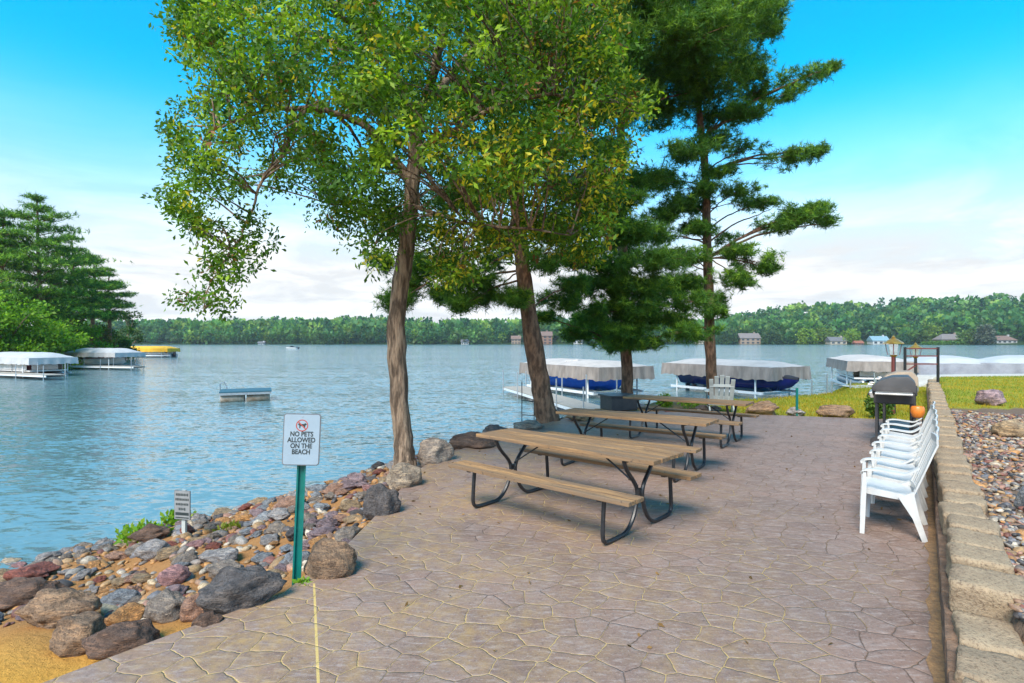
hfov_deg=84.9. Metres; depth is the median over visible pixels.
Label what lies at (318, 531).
rock
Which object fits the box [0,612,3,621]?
rock
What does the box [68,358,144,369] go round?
dock
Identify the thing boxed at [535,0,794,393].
dense pine tree
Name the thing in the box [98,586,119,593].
rock
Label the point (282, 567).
rock
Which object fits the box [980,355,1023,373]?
boat lift
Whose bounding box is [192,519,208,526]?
rock
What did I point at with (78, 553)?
rock
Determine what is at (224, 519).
rock
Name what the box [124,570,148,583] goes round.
rock
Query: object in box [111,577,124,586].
rock
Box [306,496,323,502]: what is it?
rock
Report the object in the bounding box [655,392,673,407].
weed plant
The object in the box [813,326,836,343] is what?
broadleaf tree
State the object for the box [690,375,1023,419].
lawn grass
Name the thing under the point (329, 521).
rock
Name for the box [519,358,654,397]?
boat lift
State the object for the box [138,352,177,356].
pontoon boat
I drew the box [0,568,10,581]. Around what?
boulder
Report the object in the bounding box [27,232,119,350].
pine tree
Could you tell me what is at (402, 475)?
boulder
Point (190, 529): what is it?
rock
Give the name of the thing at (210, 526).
rock
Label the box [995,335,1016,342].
lake house
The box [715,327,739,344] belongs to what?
broadleaf tree
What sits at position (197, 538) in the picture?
rock
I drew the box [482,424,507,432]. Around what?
rock
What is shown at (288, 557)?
rock
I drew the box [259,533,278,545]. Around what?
rock
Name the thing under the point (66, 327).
broadleaf tree
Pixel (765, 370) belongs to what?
boat lift
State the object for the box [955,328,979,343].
broadleaf tree
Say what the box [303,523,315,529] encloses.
rock
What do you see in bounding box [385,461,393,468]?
rock
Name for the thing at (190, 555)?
rock
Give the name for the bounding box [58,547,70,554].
rock
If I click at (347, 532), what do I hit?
rock
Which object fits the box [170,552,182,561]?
rock
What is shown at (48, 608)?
boulder
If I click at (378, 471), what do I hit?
rock
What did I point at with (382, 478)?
rock
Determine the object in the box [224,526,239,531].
rock
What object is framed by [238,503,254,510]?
rock
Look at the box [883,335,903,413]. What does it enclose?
lantern post
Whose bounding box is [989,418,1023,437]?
boulder
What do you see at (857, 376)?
pontoon boat
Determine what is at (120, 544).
rock
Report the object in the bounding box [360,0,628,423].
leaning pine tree
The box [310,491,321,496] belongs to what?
rock
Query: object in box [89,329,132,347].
broadleaf tree
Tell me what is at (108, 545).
rock
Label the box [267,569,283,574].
rock
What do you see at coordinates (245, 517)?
rock
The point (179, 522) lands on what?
rock
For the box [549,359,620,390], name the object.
speedboat
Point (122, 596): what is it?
rock
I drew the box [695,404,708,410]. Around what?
rock
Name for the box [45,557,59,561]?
rock
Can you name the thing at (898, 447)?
plastic chair
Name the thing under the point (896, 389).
gas grill
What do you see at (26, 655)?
ground
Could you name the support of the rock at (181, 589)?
on the ground at (26, 655)
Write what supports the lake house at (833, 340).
on the ground at (26, 655)
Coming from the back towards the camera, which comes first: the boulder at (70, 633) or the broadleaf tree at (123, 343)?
the broadleaf tree at (123, 343)
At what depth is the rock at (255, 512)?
7.07 m
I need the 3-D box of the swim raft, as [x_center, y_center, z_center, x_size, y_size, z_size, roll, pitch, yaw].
[-12.499,2.469,26.270,2.235,1.170,1.728,0,0,-24]
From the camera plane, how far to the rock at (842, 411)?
13.26 m
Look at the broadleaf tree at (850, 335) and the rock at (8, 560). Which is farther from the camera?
the broadleaf tree at (850, 335)
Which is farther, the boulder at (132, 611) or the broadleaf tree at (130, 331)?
the broadleaf tree at (130, 331)
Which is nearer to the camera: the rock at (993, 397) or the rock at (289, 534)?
the rock at (289, 534)
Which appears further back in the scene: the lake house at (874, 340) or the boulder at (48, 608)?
the lake house at (874, 340)
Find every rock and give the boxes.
[0,557,22,562]
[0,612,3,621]
[11,561,27,567]
[15,616,24,620]
[34,551,61,561]
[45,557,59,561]
[57,568,70,574]
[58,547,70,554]
[60,553,72,559]
[69,542,92,550]
[71,568,94,580]
[74,547,91,558]
[83,586,99,593]
[85,559,107,569]
[91,541,112,549]
[93,537,113,545]
[93,575,106,582]
[96,543,119,550]
[96,590,115,598]
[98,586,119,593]
[100,588,140,604]
[104,551,127,560]
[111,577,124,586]
[114,539,136,547]
[124,542,143,556]
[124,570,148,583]
[126,585,141,590]
[126,595,141,603]
[131,573,151,583]
[134,538,170,560]
[154,546,179,560]
[157,564,191,585]
[166,541,177,545]
[166,584,187,595]
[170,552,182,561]
[171,549,197,564]
[173,562,189,566]
[174,520,193,527]
[179,525,195,533]
[179,593,203,621]
[185,539,204,548]
[187,513,211,521]
[189,536,212,541]
[191,610,224,626]
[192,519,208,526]
[199,537,212,542]
[204,523,217,530]
[205,542,221,549]
[207,532,220,538]
[211,507,231,519]
[213,513,223,518]
[215,516,231,522]
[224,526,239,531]
[228,535,238,544]
[234,513,252,521]
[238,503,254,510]
[238,527,252,534]
[243,521,251,526]
[247,497,267,502]
[248,508,264,516]
[249,530,262,537]
[251,510,271,522]
[251,552,273,563]
[256,504,268,510]
[257,525,265,529]
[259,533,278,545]
[260,562,269,566]
[262,497,276,503]
[266,507,289,520]
[266,520,285,533]
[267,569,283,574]
[268,541,279,546]
[269,501,278,507]
[272,496,306,509]
[274,563,286,571]
[276,495,283,500]
[279,544,292,552]
[279,551,292,562]
[284,491,305,496]
[285,526,304,540]
[287,505,294,513]
[294,512,316,521]
[302,538,309,549]
[302,550,309,559]
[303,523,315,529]
[304,517,317,523]
[305,488,321,496]
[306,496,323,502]
[306,525,335,538]
[307,484,320,489]
[308,534,327,548]
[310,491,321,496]
[313,502,330,510]
[314,484,325,488]
[315,517,339,526]
[320,482,343,494]
[323,492,334,499]
[323,511,340,517]
[332,514,347,522]
[333,526,359,540]
[335,488,348,495]
[339,499,361,511]
[340,479,357,483]
[340,483,357,489]
[342,514,362,523]
[347,472,366,481]
[347,507,358,513]
[349,509,362,514]
[354,481,369,487]
[355,491,366,498]
[362,485,371,490]
[366,476,376,481]
[371,461,384,468]
[372,468,385,474]
[378,476,386,482]
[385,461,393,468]
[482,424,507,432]
[513,419,543,429]
[565,415,594,420]
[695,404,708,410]
[710,405,721,410]
[745,400,779,414]
[786,406,805,415]
[815,405,854,417]
[974,389,1006,405]
[1014,486,1023,508]
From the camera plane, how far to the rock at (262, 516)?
6.49 m
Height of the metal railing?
1.825 m
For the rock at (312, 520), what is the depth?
5.89 m
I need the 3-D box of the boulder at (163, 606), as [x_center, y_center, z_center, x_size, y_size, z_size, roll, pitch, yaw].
[-2.378,1.820,3.854,0.294,0.225,0.252,3,0,9]
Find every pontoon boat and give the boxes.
[0,364,66,376]
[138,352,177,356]
[835,361,890,383]
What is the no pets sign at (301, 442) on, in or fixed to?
on the ground at (26, 655)
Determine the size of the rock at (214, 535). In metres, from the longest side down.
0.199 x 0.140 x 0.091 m
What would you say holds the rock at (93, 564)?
on the ground at (26, 655)
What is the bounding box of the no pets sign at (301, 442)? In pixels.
[282,413,320,585]
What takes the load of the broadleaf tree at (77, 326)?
on the ground at (26, 655)
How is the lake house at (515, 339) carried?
on the ground at (26, 655)
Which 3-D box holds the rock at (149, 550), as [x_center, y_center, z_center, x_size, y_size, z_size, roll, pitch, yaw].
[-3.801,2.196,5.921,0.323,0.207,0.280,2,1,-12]
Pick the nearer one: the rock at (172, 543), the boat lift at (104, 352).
the rock at (172, 543)
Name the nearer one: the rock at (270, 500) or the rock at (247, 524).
the rock at (247, 524)
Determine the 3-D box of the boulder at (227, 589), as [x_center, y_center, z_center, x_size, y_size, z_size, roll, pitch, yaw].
[-1.847,1.692,3.785,0.431,0.340,0.508,0,0,35]
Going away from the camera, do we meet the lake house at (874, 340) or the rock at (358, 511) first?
the rock at (358, 511)
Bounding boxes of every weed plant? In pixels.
[113,517,174,545]
[160,509,196,525]
[211,520,240,530]
[292,575,311,585]
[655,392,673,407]
[677,397,700,408]
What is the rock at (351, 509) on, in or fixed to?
on the ground at (26, 655)
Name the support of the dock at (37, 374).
in the lake water
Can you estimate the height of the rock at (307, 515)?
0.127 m
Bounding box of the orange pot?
[910,406,924,435]
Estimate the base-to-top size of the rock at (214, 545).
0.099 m
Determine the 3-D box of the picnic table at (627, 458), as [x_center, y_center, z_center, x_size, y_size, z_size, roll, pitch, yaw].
[0.598,1.389,5.742,2.187,0.722,1.400,0,0,42]
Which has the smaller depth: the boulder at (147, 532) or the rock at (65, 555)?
the rock at (65, 555)
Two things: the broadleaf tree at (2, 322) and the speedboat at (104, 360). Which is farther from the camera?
the speedboat at (104, 360)
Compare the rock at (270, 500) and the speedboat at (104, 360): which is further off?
the speedboat at (104, 360)
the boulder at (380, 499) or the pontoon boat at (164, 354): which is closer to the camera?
the boulder at (380, 499)
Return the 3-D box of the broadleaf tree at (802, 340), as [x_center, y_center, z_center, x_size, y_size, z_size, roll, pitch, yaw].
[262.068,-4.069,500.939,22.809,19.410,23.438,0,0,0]
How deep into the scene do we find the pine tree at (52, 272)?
59.53 m
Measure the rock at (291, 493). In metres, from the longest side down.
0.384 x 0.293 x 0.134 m
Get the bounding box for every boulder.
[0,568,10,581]
[0,577,75,611]
[3,561,61,580]
[14,587,101,628]
[49,611,105,657]
[81,618,161,659]
[104,602,144,625]
[127,523,170,542]
[143,588,185,623]
[195,564,286,615]
[198,547,238,562]
[205,559,242,578]
[303,537,356,579]
[362,483,400,519]
[385,462,422,490]
[417,437,453,466]
[449,431,495,449]
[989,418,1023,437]
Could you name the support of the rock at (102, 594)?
on the ground at (26, 655)
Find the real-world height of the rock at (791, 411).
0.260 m
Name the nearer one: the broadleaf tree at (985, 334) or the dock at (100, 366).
the dock at (100, 366)
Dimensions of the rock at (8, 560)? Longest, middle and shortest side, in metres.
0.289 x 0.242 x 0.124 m
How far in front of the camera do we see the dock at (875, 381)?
25.42 m
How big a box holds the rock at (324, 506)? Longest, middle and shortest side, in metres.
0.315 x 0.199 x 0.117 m
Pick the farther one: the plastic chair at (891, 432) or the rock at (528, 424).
the rock at (528, 424)
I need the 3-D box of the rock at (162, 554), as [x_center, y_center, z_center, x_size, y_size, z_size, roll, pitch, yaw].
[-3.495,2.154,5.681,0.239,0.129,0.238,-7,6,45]
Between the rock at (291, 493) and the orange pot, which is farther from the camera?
the orange pot
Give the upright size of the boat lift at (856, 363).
3.335 m
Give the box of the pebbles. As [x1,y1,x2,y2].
[0,417,563,627]
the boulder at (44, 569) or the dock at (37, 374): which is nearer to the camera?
the boulder at (44, 569)
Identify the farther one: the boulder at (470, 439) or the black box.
the black box
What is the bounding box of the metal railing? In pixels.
[903,347,939,382]
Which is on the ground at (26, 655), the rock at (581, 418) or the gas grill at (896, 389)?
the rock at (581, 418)
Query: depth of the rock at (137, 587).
4.75 m
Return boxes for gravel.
[951,410,1023,644]
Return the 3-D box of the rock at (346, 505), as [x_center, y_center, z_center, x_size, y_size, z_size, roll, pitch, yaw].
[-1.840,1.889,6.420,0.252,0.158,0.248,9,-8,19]
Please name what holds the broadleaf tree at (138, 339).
on the ground at (26, 655)
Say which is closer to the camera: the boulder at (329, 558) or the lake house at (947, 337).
the boulder at (329, 558)
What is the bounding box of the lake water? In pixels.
[0,344,1023,568]
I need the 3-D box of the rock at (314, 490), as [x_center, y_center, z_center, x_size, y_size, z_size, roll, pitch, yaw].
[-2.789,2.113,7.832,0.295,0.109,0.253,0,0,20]
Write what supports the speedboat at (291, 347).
on the lake water
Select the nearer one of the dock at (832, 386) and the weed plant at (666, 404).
the weed plant at (666, 404)
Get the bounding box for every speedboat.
[78,357,126,367]
[286,346,299,348]
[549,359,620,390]
[678,374,798,391]
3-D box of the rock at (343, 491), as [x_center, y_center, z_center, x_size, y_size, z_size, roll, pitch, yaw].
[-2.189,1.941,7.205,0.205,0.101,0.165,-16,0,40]
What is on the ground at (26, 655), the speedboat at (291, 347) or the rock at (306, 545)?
the rock at (306, 545)
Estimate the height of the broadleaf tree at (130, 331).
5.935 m
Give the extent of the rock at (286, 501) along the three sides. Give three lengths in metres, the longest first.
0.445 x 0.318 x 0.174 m
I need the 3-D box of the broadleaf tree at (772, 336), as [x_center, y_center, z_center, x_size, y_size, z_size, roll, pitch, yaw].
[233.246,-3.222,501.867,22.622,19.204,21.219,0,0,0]
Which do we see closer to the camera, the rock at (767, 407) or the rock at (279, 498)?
the rock at (279, 498)
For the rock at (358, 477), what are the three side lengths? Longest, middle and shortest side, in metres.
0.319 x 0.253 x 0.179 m
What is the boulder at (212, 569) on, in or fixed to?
on the ground at (26, 655)
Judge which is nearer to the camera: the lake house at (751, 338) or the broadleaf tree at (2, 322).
the broadleaf tree at (2, 322)
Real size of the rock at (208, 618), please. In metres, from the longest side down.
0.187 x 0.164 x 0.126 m
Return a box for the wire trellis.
[521,381,534,420]
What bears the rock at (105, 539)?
on the ground at (26, 655)
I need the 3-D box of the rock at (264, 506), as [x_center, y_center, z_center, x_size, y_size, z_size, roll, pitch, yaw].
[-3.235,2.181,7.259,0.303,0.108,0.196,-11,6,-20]
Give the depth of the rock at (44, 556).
6.80 m
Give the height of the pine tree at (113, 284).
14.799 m
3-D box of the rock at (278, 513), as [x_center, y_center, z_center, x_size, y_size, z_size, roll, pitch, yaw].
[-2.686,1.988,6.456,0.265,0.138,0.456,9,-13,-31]
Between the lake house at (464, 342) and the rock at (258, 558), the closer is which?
the rock at (258, 558)
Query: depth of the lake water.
21.10 m
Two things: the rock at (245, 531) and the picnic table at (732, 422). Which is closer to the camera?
the rock at (245, 531)
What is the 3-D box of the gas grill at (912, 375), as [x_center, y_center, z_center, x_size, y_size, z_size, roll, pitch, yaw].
[7.517,1.160,10.905,0.695,1.179,1.510,0,0,35]
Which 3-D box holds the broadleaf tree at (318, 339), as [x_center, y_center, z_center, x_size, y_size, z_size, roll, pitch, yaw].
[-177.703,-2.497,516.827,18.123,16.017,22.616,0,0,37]
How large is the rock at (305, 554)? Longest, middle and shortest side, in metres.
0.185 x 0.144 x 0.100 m
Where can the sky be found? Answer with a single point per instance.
(923, 119)
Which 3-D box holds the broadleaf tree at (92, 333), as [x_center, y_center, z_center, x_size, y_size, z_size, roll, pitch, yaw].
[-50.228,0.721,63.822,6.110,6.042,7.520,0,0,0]
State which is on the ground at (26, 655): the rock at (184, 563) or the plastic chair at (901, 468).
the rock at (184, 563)
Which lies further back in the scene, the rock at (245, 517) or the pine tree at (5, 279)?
the pine tree at (5, 279)
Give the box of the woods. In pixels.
[81,292,1023,343]
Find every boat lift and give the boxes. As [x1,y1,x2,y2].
[0,352,78,377]
[63,348,145,368]
[131,346,179,356]
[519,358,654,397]
[661,358,811,397]
[826,354,918,384]
[907,355,999,374]
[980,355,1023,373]
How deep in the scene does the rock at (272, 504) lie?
7.20 m
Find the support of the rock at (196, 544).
on the ground at (26, 655)
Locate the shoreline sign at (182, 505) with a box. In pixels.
[174,489,190,533]
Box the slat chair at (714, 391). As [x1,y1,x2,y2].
[704,375,737,411]
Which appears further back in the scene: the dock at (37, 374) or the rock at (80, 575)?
the dock at (37, 374)
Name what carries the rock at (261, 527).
on the ground at (26, 655)
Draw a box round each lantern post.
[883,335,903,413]
[908,342,922,374]
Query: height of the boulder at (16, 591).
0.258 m
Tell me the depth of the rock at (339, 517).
5.91 m
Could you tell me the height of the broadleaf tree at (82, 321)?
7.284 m
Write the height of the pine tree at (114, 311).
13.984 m
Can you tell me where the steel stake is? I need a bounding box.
[796,388,797,415]
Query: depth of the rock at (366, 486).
7.14 m
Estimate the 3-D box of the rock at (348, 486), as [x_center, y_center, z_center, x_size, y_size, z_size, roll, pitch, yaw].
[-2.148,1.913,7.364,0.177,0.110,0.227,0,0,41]
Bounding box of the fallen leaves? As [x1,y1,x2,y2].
[395,430,901,650]
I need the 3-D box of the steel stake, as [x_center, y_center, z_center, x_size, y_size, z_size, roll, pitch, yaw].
[6.816,1.559,13.403,0.050,0.893,0.050,0,0,0]
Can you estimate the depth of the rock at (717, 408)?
14.44 m
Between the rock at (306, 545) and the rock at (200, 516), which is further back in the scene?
the rock at (200, 516)
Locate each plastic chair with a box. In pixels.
[860,433,938,541]
[865,426,938,524]
[872,419,937,509]
[876,414,937,497]
[880,405,934,476]
[880,409,936,486]
[884,401,934,444]
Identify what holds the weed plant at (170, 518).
on the ground at (26, 655)
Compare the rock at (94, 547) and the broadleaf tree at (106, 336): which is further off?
the broadleaf tree at (106, 336)
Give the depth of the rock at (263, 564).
4.89 m
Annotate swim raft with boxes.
[219,381,271,402]
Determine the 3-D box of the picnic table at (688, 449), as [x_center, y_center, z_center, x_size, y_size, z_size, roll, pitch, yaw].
[1.698,1.389,7.852,2.187,0.722,1.400,0,0,35]
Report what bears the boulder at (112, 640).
on the ground at (26, 655)
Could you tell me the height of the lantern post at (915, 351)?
1.417 m
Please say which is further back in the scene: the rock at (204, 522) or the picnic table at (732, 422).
the picnic table at (732, 422)
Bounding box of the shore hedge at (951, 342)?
[920,340,977,344]
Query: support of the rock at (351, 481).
on the ground at (26, 655)
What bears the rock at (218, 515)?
on the ground at (26, 655)
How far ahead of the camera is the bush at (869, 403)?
13.02 m
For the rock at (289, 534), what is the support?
on the ground at (26, 655)
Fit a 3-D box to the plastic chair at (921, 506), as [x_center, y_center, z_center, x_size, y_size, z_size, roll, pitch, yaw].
[3.953,1.304,5.676,0.599,0.914,0.622,0,0,36]
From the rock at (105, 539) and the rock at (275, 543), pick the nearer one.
the rock at (275, 543)
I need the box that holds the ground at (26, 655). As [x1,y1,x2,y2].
[0,327,1023,682]
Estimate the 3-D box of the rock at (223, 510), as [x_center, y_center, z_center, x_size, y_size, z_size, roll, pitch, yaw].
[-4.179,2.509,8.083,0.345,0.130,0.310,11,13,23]
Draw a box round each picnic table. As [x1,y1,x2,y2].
[448,428,701,544]
[544,408,726,481]
[623,394,758,447]
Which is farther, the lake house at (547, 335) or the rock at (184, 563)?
the lake house at (547, 335)
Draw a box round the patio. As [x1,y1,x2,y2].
[43,411,932,682]
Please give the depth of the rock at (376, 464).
9.74 m
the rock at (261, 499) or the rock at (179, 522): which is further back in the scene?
the rock at (261, 499)
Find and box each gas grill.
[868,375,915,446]
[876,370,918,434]
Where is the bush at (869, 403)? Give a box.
[863,394,895,416]
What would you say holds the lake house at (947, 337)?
on the ground at (26, 655)
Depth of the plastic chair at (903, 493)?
5.11 m
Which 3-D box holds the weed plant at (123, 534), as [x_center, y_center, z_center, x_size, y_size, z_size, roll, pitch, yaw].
[-4.522,2.321,6.857,0.651,0.295,0.555,0,0,0]
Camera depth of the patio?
3.97 m
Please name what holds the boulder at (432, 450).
on the patio
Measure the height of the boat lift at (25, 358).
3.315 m
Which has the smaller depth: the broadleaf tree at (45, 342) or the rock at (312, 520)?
the rock at (312, 520)
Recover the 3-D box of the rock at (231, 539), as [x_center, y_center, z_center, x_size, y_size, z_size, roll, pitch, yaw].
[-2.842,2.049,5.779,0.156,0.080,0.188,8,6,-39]
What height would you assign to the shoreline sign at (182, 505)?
0.750 m
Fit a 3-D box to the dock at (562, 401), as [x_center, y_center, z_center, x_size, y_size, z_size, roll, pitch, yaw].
[1.601,2.727,24.500,1.314,2.847,11.000,0,0,-16]
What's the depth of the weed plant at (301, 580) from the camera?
4.07 m
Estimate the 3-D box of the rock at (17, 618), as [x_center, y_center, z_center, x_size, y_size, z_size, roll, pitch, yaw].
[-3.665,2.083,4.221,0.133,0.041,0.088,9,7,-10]
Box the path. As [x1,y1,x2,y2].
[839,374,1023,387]
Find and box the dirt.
[925,463,944,682]
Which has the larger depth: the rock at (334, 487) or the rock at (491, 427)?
the rock at (491, 427)
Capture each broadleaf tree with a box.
[0,289,75,354]
[0,305,92,369]
[0,309,44,351]
[24,316,90,368]
[35,314,93,350]
[49,322,118,357]
[75,316,107,347]
[87,325,119,347]
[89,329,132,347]
[114,325,140,358]
[115,310,145,346]
[309,331,333,344]
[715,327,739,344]
[761,328,783,344]
[791,327,821,343]
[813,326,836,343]
[837,327,860,343]
[919,322,942,340]
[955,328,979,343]
[972,322,999,344]
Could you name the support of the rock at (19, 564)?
on the ground at (26, 655)
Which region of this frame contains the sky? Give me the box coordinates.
[0,0,1023,324]
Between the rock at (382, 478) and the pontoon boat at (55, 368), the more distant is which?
the pontoon boat at (55, 368)
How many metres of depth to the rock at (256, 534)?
5.81 m
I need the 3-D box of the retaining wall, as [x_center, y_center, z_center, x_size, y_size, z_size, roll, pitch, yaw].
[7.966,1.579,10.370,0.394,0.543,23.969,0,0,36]
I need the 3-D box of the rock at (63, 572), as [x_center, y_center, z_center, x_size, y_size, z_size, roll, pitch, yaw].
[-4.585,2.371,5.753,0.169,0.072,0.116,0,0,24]
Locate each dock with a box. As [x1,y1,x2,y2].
[0,362,65,379]
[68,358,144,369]
[503,370,617,409]
[811,379,918,393]
[822,373,876,392]
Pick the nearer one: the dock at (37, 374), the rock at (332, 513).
the rock at (332, 513)
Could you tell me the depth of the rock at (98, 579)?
5.52 m
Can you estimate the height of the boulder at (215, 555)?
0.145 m
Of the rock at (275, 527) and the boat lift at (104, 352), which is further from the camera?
the boat lift at (104, 352)
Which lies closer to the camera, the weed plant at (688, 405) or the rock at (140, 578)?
the rock at (140, 578)
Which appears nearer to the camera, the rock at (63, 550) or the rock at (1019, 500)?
the rock at (1019, 500)
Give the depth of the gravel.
5.98 m
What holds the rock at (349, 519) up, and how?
on the ground at (26, 655)
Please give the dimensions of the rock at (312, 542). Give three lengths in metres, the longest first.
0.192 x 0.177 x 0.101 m
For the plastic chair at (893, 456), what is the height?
0.914 m
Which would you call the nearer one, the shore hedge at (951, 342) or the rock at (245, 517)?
the rock at (245, 517)
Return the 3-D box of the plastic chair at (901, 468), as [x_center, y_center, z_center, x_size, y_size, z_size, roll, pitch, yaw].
[4.297,1.304,6.152,0.599,0.914,0.622,0,0,33]
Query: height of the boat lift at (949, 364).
3.315 m
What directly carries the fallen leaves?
on the patio
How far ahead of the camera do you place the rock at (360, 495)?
6.75 m
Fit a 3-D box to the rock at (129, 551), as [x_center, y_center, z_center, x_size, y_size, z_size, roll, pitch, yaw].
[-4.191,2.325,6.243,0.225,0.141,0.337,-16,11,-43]
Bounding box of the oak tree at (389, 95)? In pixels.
[140,0,667,466]
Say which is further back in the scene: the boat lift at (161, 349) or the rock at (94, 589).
the boat lift at (161, 349)
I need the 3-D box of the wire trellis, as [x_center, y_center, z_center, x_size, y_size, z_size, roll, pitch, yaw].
[0.360,1.523,12.600,0.299,1.250,0.020,0,0,-10]
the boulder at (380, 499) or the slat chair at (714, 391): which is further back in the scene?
the slat chair at (714, 391)
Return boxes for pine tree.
[0,190,132,323]
[0,209,56,314]
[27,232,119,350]
[65,254,134,347]
[84,265,141,338]
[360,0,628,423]
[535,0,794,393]
[630,0,845,394]
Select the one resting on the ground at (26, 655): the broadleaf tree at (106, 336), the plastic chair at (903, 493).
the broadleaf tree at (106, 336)
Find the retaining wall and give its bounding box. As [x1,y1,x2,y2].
[926,379,1023,682]
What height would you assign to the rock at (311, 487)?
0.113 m
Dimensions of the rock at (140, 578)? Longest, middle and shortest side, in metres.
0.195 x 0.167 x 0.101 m
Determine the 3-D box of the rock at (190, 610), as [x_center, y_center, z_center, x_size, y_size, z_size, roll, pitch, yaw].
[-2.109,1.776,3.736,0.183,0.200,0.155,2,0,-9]
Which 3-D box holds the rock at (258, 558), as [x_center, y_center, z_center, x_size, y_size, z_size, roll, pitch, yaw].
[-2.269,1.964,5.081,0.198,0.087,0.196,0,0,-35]
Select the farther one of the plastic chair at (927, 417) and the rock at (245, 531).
the plastic chair at (927, 417)
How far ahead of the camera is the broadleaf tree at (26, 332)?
52.62 m
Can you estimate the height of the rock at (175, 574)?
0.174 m
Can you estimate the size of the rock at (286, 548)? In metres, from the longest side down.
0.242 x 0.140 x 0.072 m
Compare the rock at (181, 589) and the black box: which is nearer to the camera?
the rock at (181, 589)
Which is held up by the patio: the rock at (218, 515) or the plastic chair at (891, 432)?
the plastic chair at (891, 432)
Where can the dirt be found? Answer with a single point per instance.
(935, 660)
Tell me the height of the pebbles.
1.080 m
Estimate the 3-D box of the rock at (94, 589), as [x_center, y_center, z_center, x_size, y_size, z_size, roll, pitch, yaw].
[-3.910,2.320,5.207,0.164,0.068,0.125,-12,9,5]
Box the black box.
[598,393,636,410]
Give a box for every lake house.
[461,339,468,343]
[511,335,520,343]
[541,330,552,343]
[736,332,760,343]
[825,336,847,344]
[852,340,863,344]
[866,335,888,344]
[932,333,957,340]
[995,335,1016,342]
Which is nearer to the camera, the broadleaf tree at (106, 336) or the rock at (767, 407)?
the rock at (767, 407)
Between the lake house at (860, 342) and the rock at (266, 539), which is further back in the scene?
the lake house at (860, 342)
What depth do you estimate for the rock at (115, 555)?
6.14 m
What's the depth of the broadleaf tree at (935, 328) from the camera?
500.60 m
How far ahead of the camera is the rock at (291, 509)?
6.67 m
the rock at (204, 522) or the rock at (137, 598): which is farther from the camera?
the rock at (204, 522)
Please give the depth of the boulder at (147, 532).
6.63 m
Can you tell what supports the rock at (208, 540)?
on the ground at (26, 655)
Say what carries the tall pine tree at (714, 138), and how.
on the ground at (26, 655)
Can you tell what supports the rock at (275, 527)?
on the ground at (26, 655)
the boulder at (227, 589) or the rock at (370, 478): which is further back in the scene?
the rock at (370, 478)
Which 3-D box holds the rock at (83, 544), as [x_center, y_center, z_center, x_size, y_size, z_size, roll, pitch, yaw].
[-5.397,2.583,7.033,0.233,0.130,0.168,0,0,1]
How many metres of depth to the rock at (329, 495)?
7.14 m
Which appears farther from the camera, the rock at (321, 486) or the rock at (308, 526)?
the rock at (321, 486)
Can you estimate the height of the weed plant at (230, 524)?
0.184 m
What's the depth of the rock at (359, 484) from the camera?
7.36 m
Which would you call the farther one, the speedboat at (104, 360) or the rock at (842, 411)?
the speedboat at (104, 360)
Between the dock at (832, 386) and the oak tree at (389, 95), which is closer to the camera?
the oak tree at (389, 95)

